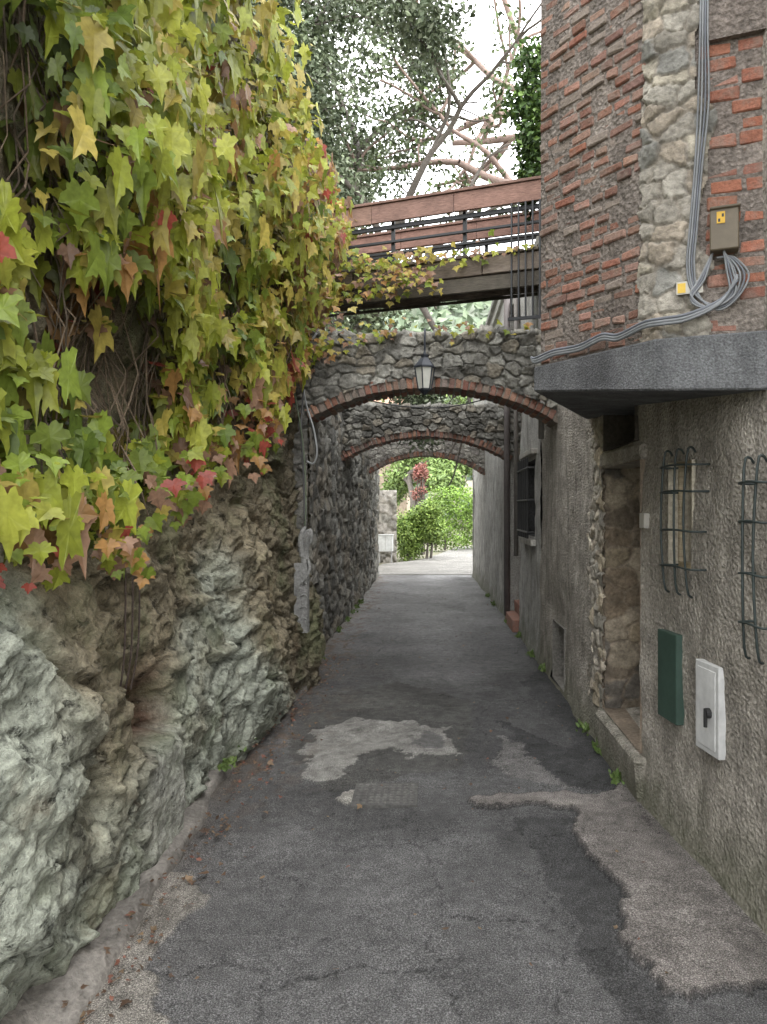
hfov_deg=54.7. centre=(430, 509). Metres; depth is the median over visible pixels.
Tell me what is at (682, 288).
cable label plate
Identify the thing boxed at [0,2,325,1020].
rock wall
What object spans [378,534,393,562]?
utility cabinet
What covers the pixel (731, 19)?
render patch
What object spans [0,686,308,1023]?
kerb
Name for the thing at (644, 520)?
house number plate
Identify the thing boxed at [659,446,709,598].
iron window grille
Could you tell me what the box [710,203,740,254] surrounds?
electric meter box
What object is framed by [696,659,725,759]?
meter cupboard
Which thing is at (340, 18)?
holm oak tree
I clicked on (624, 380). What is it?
bay slab
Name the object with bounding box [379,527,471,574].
ground
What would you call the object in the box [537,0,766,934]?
street wall
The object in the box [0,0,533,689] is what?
climbing ivy
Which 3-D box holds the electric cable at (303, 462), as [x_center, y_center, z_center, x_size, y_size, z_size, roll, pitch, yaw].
[-1.127,-0.702,6.374,0.130,1.706,0.372,0,0,40]
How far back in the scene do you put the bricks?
3.20 m
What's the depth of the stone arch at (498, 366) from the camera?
6.68 m
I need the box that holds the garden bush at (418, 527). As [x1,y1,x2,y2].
[397,497,448,561]
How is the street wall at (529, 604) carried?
on the road
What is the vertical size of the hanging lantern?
0.633 m
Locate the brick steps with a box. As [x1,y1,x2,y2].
[505,600,519,631]
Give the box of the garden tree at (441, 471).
[375,394,472,512]
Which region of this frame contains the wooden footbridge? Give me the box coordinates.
[327,175,540,320]
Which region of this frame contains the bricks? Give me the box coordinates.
[539,0,764,363]
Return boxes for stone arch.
[293,324,557,449]
[341,402,520,461]
[368,439,484,474]
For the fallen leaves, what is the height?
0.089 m
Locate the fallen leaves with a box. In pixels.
[61,596,667,1023]
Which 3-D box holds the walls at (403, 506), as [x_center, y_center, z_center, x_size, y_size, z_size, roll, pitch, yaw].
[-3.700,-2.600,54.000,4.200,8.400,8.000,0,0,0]
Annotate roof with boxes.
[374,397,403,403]
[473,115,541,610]
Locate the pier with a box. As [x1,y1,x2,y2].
[292,411,307,551]
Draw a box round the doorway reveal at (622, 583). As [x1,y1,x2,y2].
[605,469,639,707]
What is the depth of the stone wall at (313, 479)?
6.89 m
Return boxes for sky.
[293,0,540,261]
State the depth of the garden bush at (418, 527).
23.48 m
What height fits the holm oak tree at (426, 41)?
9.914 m
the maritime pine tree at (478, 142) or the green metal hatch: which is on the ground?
the maritime pine tree at (478, 142)
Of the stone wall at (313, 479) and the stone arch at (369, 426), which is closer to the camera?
the stone wall at (313, 479)
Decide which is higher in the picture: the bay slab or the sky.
the sky
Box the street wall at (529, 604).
[518,292,540,661]
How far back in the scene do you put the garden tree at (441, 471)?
43.86 m
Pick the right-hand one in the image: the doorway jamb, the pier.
the doorway jamb
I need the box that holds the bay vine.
[498,34,540,221]
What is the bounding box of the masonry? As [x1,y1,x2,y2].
[307,412,379,644]
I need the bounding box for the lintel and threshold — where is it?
[595,441,646,802]
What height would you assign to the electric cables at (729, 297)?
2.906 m
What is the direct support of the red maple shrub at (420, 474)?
on the ground
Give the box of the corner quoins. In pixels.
[636,0,717,342]
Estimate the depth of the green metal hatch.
3.58 m
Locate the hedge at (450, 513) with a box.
[425,484,472,551]
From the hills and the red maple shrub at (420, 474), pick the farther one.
the hills
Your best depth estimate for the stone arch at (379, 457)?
14.58 m
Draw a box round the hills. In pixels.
[374,301,491,528]
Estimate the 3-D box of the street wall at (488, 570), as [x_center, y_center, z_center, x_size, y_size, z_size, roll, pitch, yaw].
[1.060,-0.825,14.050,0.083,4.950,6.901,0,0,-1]
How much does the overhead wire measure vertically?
0.343 m
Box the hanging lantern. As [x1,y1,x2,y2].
[414,328,435,394]
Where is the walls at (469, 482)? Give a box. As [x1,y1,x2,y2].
[431,475,472,526]
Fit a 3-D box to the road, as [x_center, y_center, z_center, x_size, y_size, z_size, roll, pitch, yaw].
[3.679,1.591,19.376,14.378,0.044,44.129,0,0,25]
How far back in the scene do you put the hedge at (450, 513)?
28.93 m
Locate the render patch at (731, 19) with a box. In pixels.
[706,0,766,44]
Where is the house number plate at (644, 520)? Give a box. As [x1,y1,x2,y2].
[639,513,649,527]
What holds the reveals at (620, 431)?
attached to the street wall at (706, 811)
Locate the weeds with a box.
[217,593,624,784]
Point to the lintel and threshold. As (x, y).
(623, 755)
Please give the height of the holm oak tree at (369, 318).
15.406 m
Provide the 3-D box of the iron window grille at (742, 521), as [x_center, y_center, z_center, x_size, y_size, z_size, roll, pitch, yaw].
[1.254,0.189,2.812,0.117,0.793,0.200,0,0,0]
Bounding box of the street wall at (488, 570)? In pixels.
[472,302,504,618]
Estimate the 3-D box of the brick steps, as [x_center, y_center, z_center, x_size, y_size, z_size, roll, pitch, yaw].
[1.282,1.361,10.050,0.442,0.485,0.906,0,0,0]
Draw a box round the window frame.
[678,460,695,568]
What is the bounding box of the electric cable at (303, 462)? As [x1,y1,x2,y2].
[294,333,317,525]
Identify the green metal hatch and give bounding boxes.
[658,629,684,724]
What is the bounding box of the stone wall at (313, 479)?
[308,411,319,584]
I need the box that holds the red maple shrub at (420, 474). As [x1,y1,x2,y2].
[410,459,428,554]
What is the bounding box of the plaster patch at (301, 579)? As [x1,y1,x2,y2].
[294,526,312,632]
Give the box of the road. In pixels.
[79,546,766,1023]
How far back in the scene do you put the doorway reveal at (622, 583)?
4.91 m
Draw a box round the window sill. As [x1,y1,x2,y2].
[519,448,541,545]
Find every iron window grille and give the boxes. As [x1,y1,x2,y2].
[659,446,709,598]
[738,454,766,664]
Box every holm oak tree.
[243,0,373,205]
[254,0,540,484]
[277,0,459,333]
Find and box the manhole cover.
[350,783,417,807]
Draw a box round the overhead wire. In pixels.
[372,400,481,407]
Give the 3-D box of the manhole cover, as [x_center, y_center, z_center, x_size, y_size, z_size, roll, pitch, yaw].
[-0.250,1.601,4.130,0.360,0.038,0.320,0,0,0]
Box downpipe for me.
[504,237,543,615]
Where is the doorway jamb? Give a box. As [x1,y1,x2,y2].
[586,416,606,707]
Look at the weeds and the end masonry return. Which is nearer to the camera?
the weeds
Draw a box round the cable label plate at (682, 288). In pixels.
[676,280,702,294]
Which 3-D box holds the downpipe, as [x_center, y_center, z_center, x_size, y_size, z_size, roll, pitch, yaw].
[1.082,-0.850,8.909,0.092,4.700,3.173,0,0,0]
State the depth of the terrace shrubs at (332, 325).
10.59 m
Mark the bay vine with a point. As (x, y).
(526, 104)
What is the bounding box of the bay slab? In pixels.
[534,330,766,418]
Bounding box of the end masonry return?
[378,490,396,562]
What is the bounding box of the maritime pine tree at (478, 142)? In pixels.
[314,0,540,258]
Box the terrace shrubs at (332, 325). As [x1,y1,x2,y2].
[325,312,386,401]
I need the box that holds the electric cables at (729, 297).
[530,0,749,363]
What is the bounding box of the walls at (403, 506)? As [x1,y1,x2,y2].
[379,462,409,518]
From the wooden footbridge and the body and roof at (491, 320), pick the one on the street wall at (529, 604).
the wooden footbridge
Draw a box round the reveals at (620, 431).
[529,405,696,752]
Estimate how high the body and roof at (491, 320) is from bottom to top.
5.700 m
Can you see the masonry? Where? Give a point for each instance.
(348, 516)
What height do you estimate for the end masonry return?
2.240 m
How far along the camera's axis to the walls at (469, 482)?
66.00 m

